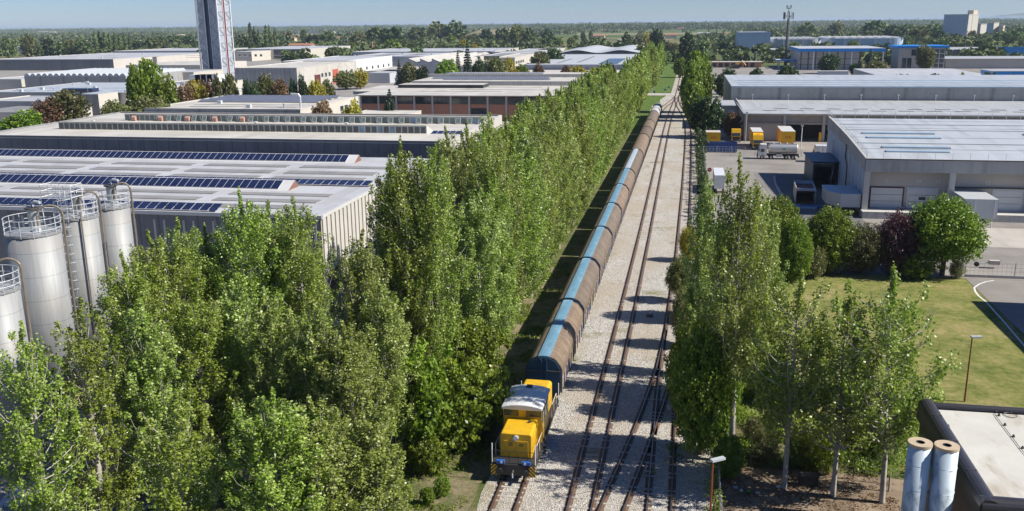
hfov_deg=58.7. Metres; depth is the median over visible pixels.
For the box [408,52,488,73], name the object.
saw tooth hall
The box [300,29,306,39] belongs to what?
leafy tree
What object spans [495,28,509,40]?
leafy tree
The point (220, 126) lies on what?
window
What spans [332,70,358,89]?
leafy tree
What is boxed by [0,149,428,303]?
solar roof hall
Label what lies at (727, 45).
leafy tree
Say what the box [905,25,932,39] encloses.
leafy tree
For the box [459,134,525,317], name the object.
poplar tree
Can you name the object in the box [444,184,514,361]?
poplar tree
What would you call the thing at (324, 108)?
leafy tree
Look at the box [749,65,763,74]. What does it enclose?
leafy tree
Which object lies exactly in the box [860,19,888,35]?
leafy tree
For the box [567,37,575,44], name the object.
leafy tree
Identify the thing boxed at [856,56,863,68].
conifer tree
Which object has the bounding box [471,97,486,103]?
window
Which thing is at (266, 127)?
window
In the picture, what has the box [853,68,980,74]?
white roof store
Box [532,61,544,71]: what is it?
leafy tree
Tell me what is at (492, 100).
window
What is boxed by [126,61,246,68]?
beige hall
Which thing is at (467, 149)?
poplar tree
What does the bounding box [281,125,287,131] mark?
window
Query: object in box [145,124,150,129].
window
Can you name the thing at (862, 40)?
round corner warehouse
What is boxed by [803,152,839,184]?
dock shelter
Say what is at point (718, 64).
red brick sheds
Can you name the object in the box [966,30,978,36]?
leafy tree
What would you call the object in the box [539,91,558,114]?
poplar tree
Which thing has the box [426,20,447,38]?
leafy tree
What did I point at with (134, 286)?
poplar tree
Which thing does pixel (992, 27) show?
blue mill block
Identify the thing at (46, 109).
leafy tree
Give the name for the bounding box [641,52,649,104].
poplar tree
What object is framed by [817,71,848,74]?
site container
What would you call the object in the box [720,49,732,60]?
leafy tree
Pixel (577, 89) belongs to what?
poplar tree
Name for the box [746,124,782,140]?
roller door
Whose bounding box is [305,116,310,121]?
window
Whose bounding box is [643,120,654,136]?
freight wagon
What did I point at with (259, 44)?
poplar tree
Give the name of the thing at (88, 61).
dark front hall
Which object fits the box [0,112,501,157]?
clerestory hall
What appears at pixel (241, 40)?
leafy tree
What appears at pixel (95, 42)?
poplar tree
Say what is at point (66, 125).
window
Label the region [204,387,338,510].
poplar tree
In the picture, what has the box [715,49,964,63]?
tree line
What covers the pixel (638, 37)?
leafy tree
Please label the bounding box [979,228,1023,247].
concrete apron
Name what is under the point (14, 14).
sky
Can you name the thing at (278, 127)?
window
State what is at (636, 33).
field
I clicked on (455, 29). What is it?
leafy tree
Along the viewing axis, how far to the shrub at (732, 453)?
60.90 m
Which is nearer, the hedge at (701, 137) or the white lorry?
the white lorry
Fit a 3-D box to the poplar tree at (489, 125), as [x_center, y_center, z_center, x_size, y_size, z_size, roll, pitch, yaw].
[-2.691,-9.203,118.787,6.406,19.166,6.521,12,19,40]
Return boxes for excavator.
[732,60,745,68]
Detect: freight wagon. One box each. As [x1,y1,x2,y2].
[525,300,583,397]
[554,258,599,327]
[575,227,611,280]
[592,203,620,248]
[602,184,628,222]
[612,168,634,199]
[621,149,642,182]
[631,134,648,161]
[637,126,651,144]
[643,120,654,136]
[645,110,658,128]
[651,103,661,119]
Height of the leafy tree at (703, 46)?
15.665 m
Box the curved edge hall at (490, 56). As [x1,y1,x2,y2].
[481,51,547,59]
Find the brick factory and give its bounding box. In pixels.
[353,72,594,120]
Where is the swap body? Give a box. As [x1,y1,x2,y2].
[706,130,720,140]
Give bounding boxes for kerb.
[773,175,782,194]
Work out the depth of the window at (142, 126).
172.74 m
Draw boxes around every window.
[58,123,63,128]
[64,123,69,128]
[69,123,74,128]
[74,123,79,128]
[80,123,85,128]
[85,123,90,128]
[91,123,95,128]
[96,123,101,129]
[101,123,106,129]
[107,123,112,129]
[112,123,117,129]
[118,123,123,129]
[123,123,128,129]
[129,123,134,129]
[134,123,139,129]
[140,115,144,120]
[140,124,145,129]
[145,115,149,120]
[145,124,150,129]
[150,115,154,120]
[151,124,156,129]
[156,124,161,129]
[162,124,167,129]
[167,124,172,129]
[173,124,178,129]
[178,124,184,130]
[184,124,189,130]
[190,124,195,130]
[195,124,200,130]
[201,124,206,130]
[207,124,212,130]
[212,124,217,130]
[218,124,223,130]
[221,115,226,120]
[224,124,229,130]
[229,124,234,130]
[235,125,240,130]
[241,125,246,130]
[247,125,252,130]
[252,125,257,130]
[258,116,262,121]
[258,125,263,131]
[264,125,269,131]
[270,125,275,131]
[276,125,281,131]
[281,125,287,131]
[287,125,293,131]
[290,116,294,121]
[293,125,298,131]
[295,116,299,121]
[299,125,304,131]
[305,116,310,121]
[305,125,310,131]
[311,125,316,131]
[316,116,321,121]
[317,125,322,131]
[323,126,328,131]
[327,116,332,122]
[329,126,334,131]
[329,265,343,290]
[332,116,337,122]
[355,117,359,122]
[361,96,377,103]
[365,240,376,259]
[366,117,370,122]
[371,117,375,122]
[379,97,394,103]
[382,117,387,122]
[397,97,412,103]
[415,97,430,103]
[434,97,449,103]
[452,97,467,103]
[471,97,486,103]
[489,97,504,104]
[504,409,517,415]
[508,97,523,104]
[526,410,540,416]
[528,97,542,103]
[901,58,906,67]
[907,58,911,67]
[947,49,952,55]
[953,49,958,55]
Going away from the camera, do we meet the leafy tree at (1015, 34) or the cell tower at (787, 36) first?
the cell tower at (787, 36)
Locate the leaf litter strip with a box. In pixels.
[715,467,903,510]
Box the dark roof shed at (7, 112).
[0,106,92,121]
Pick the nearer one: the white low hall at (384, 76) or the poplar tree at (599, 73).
the poplar tree at (599, 73)
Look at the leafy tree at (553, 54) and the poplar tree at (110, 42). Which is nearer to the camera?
the leafy tree at (553, 54)
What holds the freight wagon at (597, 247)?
on the railway track at (496, 495)
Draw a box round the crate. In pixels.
[798,472,818,486]
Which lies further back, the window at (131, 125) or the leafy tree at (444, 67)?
the leafy tree at (444, 67)
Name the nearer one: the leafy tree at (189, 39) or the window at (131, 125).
the window at (131, 125)
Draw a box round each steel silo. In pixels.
[0,257,50,474]
[1,200,86,415]
[39,182,116,386]
[92,178,138,353]
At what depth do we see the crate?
60.31 m
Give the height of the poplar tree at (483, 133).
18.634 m
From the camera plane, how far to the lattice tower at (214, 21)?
507.69 m
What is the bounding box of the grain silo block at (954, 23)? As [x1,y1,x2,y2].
[943,10,978,35]
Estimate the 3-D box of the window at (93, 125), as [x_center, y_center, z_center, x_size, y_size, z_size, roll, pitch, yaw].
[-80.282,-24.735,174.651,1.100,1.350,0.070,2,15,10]
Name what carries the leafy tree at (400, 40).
on the ground at (614, 39)
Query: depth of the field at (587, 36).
2042.25 m
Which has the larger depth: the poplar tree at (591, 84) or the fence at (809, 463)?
the poplar tree at (591, 84)
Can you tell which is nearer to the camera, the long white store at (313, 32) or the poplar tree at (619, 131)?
the poplar tree at (619, 131)
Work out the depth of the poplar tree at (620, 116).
197.87 m
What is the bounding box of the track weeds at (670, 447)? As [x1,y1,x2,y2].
[642,370,707,485]
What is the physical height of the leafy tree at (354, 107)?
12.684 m
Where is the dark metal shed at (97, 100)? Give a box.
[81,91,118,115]
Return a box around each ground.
[0,19,1023,334]
[720,418,904,479]
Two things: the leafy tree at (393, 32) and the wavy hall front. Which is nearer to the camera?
the wavy hall front
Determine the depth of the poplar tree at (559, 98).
172.01 m
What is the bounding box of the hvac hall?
[175,74,242,95]
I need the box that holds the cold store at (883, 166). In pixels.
[826,112,1023,222]
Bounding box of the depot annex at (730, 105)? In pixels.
[720,100,737,125]
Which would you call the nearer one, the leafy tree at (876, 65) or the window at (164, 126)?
the window at (164, 126)
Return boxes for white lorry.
[812,144,826,151]
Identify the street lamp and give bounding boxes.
[709,456,725,510]
[963,335,982,401]
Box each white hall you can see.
[182,69,222,79]
[352,48,518,55]
[460,60,490,71]
[517,48,551,50]
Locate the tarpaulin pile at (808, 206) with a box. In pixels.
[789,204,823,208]
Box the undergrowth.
[728,375,918,477]
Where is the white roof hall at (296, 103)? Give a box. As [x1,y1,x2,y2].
[144,93,358,113]
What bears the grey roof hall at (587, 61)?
on the industrial yard at (15, 73)
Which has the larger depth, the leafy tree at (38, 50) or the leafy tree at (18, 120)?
the leafy tree at (38, 50)
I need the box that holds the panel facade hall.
[236,46,349,58]
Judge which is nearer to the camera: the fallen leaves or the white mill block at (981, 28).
the fallen leaves
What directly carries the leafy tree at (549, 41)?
on the ground at (614, 39)
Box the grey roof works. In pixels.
[944,56,1023,68]
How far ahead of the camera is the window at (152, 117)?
189.68 m
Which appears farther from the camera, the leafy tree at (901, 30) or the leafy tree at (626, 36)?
the leafy tree at (901, 30)
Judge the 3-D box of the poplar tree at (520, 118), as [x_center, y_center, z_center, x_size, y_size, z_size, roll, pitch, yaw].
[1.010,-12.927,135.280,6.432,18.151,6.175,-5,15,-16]
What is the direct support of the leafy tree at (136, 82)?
on the industrial yard at (15, 73)
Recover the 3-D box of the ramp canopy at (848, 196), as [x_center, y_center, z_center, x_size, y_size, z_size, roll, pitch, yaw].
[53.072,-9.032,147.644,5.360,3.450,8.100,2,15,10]
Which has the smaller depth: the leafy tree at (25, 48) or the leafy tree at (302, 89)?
the leafy tree at (302, 89)
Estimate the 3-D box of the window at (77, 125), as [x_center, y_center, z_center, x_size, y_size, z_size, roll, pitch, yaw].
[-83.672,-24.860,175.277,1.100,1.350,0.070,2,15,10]
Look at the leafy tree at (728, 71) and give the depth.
380.82 m
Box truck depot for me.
[735,98,1023,141]
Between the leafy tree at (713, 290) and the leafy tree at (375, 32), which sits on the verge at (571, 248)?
the leafy tree at (713, 290)
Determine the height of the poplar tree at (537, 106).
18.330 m
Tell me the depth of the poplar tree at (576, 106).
138.29 m
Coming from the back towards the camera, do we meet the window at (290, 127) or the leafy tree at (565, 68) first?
the leafy tree at (565, 68)
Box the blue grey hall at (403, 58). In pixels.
[354,52,537,66]
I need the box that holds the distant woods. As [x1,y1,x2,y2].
[0,17,1023,64]
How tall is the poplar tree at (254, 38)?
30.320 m
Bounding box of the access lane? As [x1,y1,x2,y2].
[772,174,909,274]
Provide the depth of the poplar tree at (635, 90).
257.59 m
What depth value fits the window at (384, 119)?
180.51 m
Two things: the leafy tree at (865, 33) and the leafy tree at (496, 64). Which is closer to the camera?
the leafy tree at (496, 64)
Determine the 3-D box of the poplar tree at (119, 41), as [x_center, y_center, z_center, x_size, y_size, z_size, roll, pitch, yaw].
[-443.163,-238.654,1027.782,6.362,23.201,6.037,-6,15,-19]
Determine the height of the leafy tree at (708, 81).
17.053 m
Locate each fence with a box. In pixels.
[703,146,745,183]
[717,455,721,510]
[718,442,889,483]
[964,262,1023,278]
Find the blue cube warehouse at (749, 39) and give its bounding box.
[735,31,770,49]
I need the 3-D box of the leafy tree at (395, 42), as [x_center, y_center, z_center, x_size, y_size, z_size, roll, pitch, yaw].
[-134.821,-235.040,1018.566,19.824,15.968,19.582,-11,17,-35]
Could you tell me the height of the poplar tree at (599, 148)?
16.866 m
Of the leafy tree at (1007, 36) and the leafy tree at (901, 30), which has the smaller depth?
the leafy tree at (1007, 36)
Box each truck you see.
[749,127,764,148]
[756,142,798,159]
[971,260,999,266]
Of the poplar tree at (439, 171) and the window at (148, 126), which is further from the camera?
the window at (148, 126)
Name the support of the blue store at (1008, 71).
on the yard at (748, 70)
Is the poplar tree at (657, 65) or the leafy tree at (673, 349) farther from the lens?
the poplar tree at (657, 65)
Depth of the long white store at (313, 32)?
3519.19 m
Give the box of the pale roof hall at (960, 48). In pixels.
[950,47,977,52]
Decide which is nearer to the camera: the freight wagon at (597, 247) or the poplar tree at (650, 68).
the freight wagon at (597, 247)
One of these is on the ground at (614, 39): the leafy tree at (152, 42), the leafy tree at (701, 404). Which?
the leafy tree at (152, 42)
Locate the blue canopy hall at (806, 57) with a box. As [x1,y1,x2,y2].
[789,46,885,69]
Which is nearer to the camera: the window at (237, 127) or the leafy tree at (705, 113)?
the window at (237, 127)
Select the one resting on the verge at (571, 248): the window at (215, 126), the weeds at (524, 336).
the weeds at (524, 336)
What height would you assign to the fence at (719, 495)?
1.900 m
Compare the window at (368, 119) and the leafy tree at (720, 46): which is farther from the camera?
the leafy tree at (720, 46)
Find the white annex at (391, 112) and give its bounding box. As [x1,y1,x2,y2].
[362,110,420,113]
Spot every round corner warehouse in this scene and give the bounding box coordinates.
[770,36,820,47]
[818,36,903,45]
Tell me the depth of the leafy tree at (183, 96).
300.20 m
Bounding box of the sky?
[0,0,1023,28]
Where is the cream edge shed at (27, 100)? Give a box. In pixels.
[0,95,78,107]
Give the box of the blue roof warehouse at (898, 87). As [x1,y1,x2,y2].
[723,75,1023,100]
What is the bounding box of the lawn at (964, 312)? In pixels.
[731,272,1023,471]
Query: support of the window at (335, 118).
in the clerestory hall
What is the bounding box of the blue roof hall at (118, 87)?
[0,81,241,106]
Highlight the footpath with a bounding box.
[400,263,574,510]
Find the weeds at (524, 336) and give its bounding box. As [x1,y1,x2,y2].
[383,262,572,510]
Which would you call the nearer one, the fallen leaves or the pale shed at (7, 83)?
the fallen leaves
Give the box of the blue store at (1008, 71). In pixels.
[979,69,1023,74]
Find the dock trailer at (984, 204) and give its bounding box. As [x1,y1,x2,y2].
[953,190,998,227]
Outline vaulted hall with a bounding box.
[24,68,185,87]
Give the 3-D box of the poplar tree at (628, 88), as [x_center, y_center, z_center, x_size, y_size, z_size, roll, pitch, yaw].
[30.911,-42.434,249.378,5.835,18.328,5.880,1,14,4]
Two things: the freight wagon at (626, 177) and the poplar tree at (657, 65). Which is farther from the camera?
the poplar tree at (657, 65)
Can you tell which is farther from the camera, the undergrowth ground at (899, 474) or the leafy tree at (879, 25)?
the leafy tree at (879, 25)
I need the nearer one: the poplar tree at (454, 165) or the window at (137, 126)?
the poplar tree at (454, 165)
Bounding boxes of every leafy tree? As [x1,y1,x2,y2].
[0,38,17,57]
[0,107,43,130]
[18,33,36,56]
[30,97,64,123]
[32,42,43,56]
[40,38,55,55]
[48,89,92,121]
[49,42,66,55]
[63,38,76,54]
[71,39,91,53]
[98,99,124,114]
[119,95,170,111]
[124,63,149,105]
[125,57,163,98]
[130,38,145,48]
[145,37,160,48]
[145,72,179,103]
[157,39,167,45]
[165,34,183,44]
[175,82,194,101]
[182,35,195,44]
[185,79,209,99]
[200,79,212,97]
[211,73,222,96]
[220,73,239,95]
[235,33,247,45]
[242,78,248,95]
[248,81,260,95]
[254,73,274,95]
[271,78,288,94]
[278,34,285,40]
[279,49,291,57]
[285,31,293,40]
[288,77,297,95]
[298,73,308,95]
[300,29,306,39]
[302,34,320,42]
[308,79,328,95]
[311,99,332,112]
[317,30,338,42]
[321,78,335,95]
[324,42,334,45]
[324,46,342,56]
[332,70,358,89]
[341,97,362,113]
[347,41,355,48]
[349,30,366,42]
[352,67,368,88]
[364,27,385,40]
[378,26,406,42]
[384,38,399,47]
[398,37,410,42]
[398,62,416,82]
[407,26,427,40]
[408,47,425,52]
[414,65,428,79]
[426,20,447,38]
[434,58,459,73]
[441,20,466,39]
[447,34,456,40]
[457,38,465,46]
[467,35,474,40]
[469,43,478,47]
[472,57,486,71]
[479,28,493,39]
[482,56,508,71]
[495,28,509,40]
[504,57,515,69]
[506,68,519,71]
[507,24,524,46]
[515,64,529,71]
[522,27,535,41]
[529,51,549,63]
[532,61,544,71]
[538,37,553,46]
[540,28,556,45]
[544,48,564,58]
[554,37,563,46]
[560,64,569,71]
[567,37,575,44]
[569,65,585,71]
[578,38,588,44]
[580,30,585,40]
[588,30,592,39]
[588,36,608,45]
[610,40,627,46]
[621,31,632,44]
[624,39,634,45]
[635,32,643,42]
[635,44,647,50]
[643,31,651,43]
[649,27,664,46]
[661,313,743,457]
[663,42,678,51]
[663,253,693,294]
[663,317,702,411]
[664,50,672,64]
[668,281,701,336]
[671,57,686,77]
[678,32,695,58]
[678,59,705,106]
[678,223,697,258]
[680,78,703,120]
[682,49,716,88]
[687,94,726,134]
[692,220,745,306]
[695,41,712,51]
[699,305,749,369]
[702,63,716,102]
[712,74,725,96]
[717,40,731,51]
[718,66,736,75]
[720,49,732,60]
[723,41,731,49]
[723,111,741,136]
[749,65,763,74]
[751,193,809,270]
[756,353,796,399]
[776,65,799,74]
[778,216,813,281]
[789,41,800,45]
[795,21,817,35]
[805,203,861,274]
[817,53,841,70]
[827,20,844,35]
[838,220,893,273]
[846,32,858,35]
[846,39,858,45]
[849,63,856,74]
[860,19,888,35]
[863,29,871,35]
[863,60,888,68]
[869,29,879,35]
[871,207,923,276]
[881,24,899,35]
[893,23,915,36]
[902,39,913,44]
[903,35,915,43]
[904,192,991,275]
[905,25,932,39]
[915,42,936,67]
[926,21,942,31]
[931,29,947,37]
[935,37,950,44]
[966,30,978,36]
[975,44,991,50]
[976,37,990,45]
[995,29,1023,37]
[1002,32,1012,39]
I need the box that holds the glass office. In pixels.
[888,45,958,68]
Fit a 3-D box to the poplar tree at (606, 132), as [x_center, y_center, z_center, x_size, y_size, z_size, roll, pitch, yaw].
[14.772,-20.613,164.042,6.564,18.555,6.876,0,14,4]
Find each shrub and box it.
[385,356,460,456]
[386,337,461,443]
[398,430,451,474]
[410,352,514,456]
[419,487,435,505]
[432,473,450,497]
[435,317,511,381]
[444,359,505,427]
[481,311,508,360]
[710,433,745,478]
[741,415,763,441]
[748,427,781,462]
[777,414,844,476]
[805,243,829,280]
[831,424,846,449]
[842,427,869,455]
[866,421,880,451]
[877,431,907,465]
[896,249,947,279]
[948,260,967,278]
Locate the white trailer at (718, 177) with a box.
[713,168,724,192]
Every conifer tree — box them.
[383,89,396,110]
[394,59,402,84]
[455,50,461,70]
[462,40,471,71]
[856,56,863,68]
[865,48,872,66]
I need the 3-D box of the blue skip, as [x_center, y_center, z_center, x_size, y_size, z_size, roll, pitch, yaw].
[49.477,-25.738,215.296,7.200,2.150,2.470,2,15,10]
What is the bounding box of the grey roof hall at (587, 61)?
[522,54,636,69]
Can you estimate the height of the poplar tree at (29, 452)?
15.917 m
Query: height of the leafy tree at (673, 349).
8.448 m
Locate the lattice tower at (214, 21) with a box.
[194,0,235,77]
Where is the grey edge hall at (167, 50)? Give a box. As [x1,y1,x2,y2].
[114,48,247,52]
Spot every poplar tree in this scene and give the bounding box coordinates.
[0,320,105,510]
[36,297,144,510]
[83,249,196,477]
[91,31,98,48]
[97,30,102,47]
[102,32,107,48]
[107,33,112,48]
[112,32,117,50]
[112,298,207,510]
[114,392,242,510]
[117,34,121,45]
[119,229,205,431]
[122,33,127,46]
[127,36,131,46]
[146,214,226,426]
[147,287,254,501]
[180,222,239,419]
[204,186,301,394]
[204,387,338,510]
[209,278,270,480]
[230,197,309,391]
[233,286,312,495]
[247,22,253,45]
[252,26,257,45]
[256,28,261,47]
[263,24,269,46]
[267,25,272,46]
[267,396,375,510]
[268,193,342,395]
[272,28,277,45]
[281,299,355,460]
[306,320,398,502]
[325,228,402,420]
[337,400,413,510]
[345,280,420,457]
[357,135,441,358]
[362,163,411,310]
[397,140,475,367]
[418,137,462,210]
[422,138,460,297]
[425,125,470,322]
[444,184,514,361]
[453,119,481,299]
[459,131,487,187]
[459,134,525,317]
[464,171,522,351]
[471,120,512,156]
[477,125,495,165]
[478,111,508,165]
[482,143,552,309]
[486,135,531,321]
[496,114,523,157]
[507,113,529,166]
[507,127,553,297]
[510,107,530,137]
[514,95,547,137]
[516,101,532,130]
[521,122,565,262]
[522,119,561,279]
[529,102,544,130]
[534,86,563,119]
[534,93,548,132]
[537,116,568,256]
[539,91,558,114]
[539,112,580,256]
[548,103,585,230]
[550,88,572,115]
[551,90,564,112]
[553,83,570,104]
[555,116,581,248]
[563,102,587,232]
[565,81,579,104]
[565,81,582,97]
[565,96,597,220]
[566,104,596,226]
[567,78,587,95]
[568,88,601,188]
[575,73,590,97]
[577,99,592,200]
[583,118,603,201]
[584,71,598,95]
[585,86,612,169]
[585,89,611,186]
[590,100,611,183]
[591,70,598,84]
[591,98,604,193]
[592,93,611,165]
[596,62,607,82]
[596,77,615,144]
[597,67,602,80]
[598,73,621,141]
[599,82,617,171]
[603,70,623,149]
[604,85,620,165]
[607,69,623,147]
[607,69,629,139]
[607,75,622,154]
[618,66,633,142]
[618,67,634,127]
[622,56,636,103]
[623,68,634,128]
[625,65,636,124]
[626,57,638,108]
[626,66,637,125]
[631,68,638,99]
[632,56,639,116]
[635,53,646,114]
[635,60,646,111]
[638,52,648,86]
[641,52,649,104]
[642,50,649,90]
[644,47,651,92]
[644,51,651,91]
[649,46,658,90]
[650,46,660,87]
[650,53,656,92]
[657,43,663,74]
[660,40,666,64]
[660,46,665,76]
[674,173,722,339]
[678,152,788,435]
[737,193,789,397]
[738,270,851,488]
[785,294,907,496]
[818,261,963,503]
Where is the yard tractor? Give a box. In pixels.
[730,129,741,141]
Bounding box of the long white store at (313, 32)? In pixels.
[293,31,335,32]
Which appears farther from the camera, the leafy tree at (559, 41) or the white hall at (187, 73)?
the leafy tree at (559, 41)
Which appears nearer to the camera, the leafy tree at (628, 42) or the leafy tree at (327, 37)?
the leafy tree at (628, 42)
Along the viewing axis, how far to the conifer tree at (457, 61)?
442.61 m
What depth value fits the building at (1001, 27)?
1434.06 m
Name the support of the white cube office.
on the industrial yard at (15, 73)
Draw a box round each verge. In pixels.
[146,131,724,510]
[630,95,677,130]
[649,57,694,92]
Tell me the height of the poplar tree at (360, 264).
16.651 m
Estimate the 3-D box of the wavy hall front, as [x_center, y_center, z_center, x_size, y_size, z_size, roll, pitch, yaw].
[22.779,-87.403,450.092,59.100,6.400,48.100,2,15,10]
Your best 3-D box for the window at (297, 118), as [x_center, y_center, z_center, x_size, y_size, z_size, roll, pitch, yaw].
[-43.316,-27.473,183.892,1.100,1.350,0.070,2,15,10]
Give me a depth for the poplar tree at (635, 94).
253.21 m
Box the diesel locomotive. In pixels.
[491,379,558,477]
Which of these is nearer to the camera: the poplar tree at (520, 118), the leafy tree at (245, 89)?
the poplar tree at (520, 118)
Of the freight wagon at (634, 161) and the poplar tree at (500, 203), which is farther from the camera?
the freight wagon at (634, 161)
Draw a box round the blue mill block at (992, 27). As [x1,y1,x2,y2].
[986,23,998,32]
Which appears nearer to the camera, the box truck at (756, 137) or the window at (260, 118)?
the window at (260, 118)
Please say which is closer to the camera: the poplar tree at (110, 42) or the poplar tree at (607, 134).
the poplar tree at (607, 134)
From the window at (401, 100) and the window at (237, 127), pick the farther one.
the window at (401, 100)
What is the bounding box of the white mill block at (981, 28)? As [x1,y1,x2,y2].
[977,24,986,33]
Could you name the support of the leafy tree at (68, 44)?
on the ground at (614, 39)
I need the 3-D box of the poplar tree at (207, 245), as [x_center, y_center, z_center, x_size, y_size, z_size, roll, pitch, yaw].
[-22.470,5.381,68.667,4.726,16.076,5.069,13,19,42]
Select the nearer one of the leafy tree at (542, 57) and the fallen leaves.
the fallen leaves
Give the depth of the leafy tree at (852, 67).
503.18 m
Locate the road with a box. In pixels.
[647,93,718,95]
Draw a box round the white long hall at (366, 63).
[281,55,393,70]
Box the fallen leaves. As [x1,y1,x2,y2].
[715,416,900,510]
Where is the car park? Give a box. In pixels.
[966,278,1023,333]
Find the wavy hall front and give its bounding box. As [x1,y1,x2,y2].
[527,70,619,73]
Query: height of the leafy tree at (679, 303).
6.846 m
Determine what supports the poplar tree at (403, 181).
on the verge at (571, 248)
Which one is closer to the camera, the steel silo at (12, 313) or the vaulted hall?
the steel silo at (12, 313)
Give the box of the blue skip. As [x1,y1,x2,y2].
[706,141,736,151]
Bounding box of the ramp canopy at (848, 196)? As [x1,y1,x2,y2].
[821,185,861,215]
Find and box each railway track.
[484,96,678,510]
[561,77,682,510]
[595,330,672,510]
[641,97,692,510]
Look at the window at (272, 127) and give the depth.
167.92 m
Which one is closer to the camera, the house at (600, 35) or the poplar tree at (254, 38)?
the poplar tree at (254, 38)
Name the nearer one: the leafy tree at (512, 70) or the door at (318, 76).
the leafy tree at (512, 70)
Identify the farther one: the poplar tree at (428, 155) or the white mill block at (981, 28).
the white mill block at (981, 28)
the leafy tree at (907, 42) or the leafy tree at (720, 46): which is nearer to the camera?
the leafy tree at (907, 42)
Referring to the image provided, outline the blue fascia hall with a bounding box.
[974,47,1023,55]
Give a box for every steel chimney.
[901,437,932,510]
[927,440,959,510]
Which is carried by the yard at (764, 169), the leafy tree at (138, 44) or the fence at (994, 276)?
the fence at (994, 276)
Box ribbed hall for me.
[234,61,356,89]
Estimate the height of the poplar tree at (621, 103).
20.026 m
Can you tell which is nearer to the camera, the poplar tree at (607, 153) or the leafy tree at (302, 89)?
the poplar tree at (607, 153)
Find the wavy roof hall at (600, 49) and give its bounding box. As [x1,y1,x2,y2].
[561,45,639,53]
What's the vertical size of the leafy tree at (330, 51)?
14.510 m
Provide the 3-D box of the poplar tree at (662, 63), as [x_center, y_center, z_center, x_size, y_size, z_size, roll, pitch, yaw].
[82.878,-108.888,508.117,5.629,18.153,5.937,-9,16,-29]
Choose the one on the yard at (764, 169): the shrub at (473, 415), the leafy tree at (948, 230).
the leafy tree at (948, 230)
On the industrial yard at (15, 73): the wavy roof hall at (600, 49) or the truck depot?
the wavy roof hall at (600, 49)
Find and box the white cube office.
[499,53,533,68]
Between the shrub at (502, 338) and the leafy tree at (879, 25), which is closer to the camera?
the shrub at (502, 338)
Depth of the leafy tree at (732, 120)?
239.35 m
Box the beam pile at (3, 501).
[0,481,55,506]
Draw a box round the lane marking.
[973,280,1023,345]
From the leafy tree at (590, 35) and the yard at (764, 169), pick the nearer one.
the yard at (764, 169)
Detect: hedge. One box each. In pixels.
[694,125,708,152]
[695,144,711,218]
[702,457,725,510]
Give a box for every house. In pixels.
[288,42,314,45]
[593,34,604,37]
[665,33,677,38]
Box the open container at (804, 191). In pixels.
[793,180,815,202]
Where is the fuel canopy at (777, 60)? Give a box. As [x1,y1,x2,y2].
[775,59,796,67]
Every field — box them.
[554,34,695,37]
[572,29,729,32]
[575,32,729,34]
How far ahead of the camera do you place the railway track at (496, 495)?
60.02 m
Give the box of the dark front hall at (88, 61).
[0,52,201,69]
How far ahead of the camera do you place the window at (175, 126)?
171.46 m
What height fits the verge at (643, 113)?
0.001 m
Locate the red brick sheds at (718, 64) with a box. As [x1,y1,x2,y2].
[711,61,762,67]
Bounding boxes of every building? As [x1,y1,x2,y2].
[234,50,270,60]
[916,399,1023,510]
[998,25,1004,31]
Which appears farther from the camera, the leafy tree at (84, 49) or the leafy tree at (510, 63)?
the leafy tree at (84, 49)
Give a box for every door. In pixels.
[314,74,320,82]
[333,69,337,83]
[503,440,527,456]
[532,435,533,454]
[535,428,536,445]
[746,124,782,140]
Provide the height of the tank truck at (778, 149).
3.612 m
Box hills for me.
[985,13,1023,18]
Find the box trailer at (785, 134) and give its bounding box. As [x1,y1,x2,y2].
[776,126,795,143]
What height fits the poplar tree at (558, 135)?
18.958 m
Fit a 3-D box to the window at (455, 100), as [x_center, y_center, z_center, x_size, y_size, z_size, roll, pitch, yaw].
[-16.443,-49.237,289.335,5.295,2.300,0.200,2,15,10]
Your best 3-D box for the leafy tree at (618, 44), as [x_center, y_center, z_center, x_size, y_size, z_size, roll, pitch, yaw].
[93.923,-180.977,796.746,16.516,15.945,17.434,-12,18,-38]
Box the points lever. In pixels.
[646,310,652,317]
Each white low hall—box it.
[365,67,420,72]
[367,70,396,82]
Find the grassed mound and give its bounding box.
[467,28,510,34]
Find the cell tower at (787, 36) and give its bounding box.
[783,5,793,66]
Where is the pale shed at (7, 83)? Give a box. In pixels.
[0,76,25,89]
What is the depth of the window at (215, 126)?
169.98 m
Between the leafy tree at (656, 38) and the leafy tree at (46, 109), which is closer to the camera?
the leafy tree at (46, 109)
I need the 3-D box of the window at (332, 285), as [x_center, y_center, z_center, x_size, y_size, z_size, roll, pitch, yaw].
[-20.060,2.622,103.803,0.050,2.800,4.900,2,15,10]
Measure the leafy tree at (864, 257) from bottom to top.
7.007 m
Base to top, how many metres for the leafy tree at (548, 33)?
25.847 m
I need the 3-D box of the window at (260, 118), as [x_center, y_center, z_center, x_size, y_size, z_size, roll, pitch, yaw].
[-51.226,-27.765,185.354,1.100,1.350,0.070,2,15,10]
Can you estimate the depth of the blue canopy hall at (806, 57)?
566.35 m
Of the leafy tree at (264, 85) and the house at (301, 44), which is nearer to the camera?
the leafy tree at (264, 85)
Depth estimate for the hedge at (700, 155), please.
176.63 m
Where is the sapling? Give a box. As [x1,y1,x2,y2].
[867,409,910,491]
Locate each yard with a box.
[0,59,508,510]
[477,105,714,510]
[660,95,681,104]
[671,75,683,92]
[705,96,1023,279]
[711,67,1023,92]

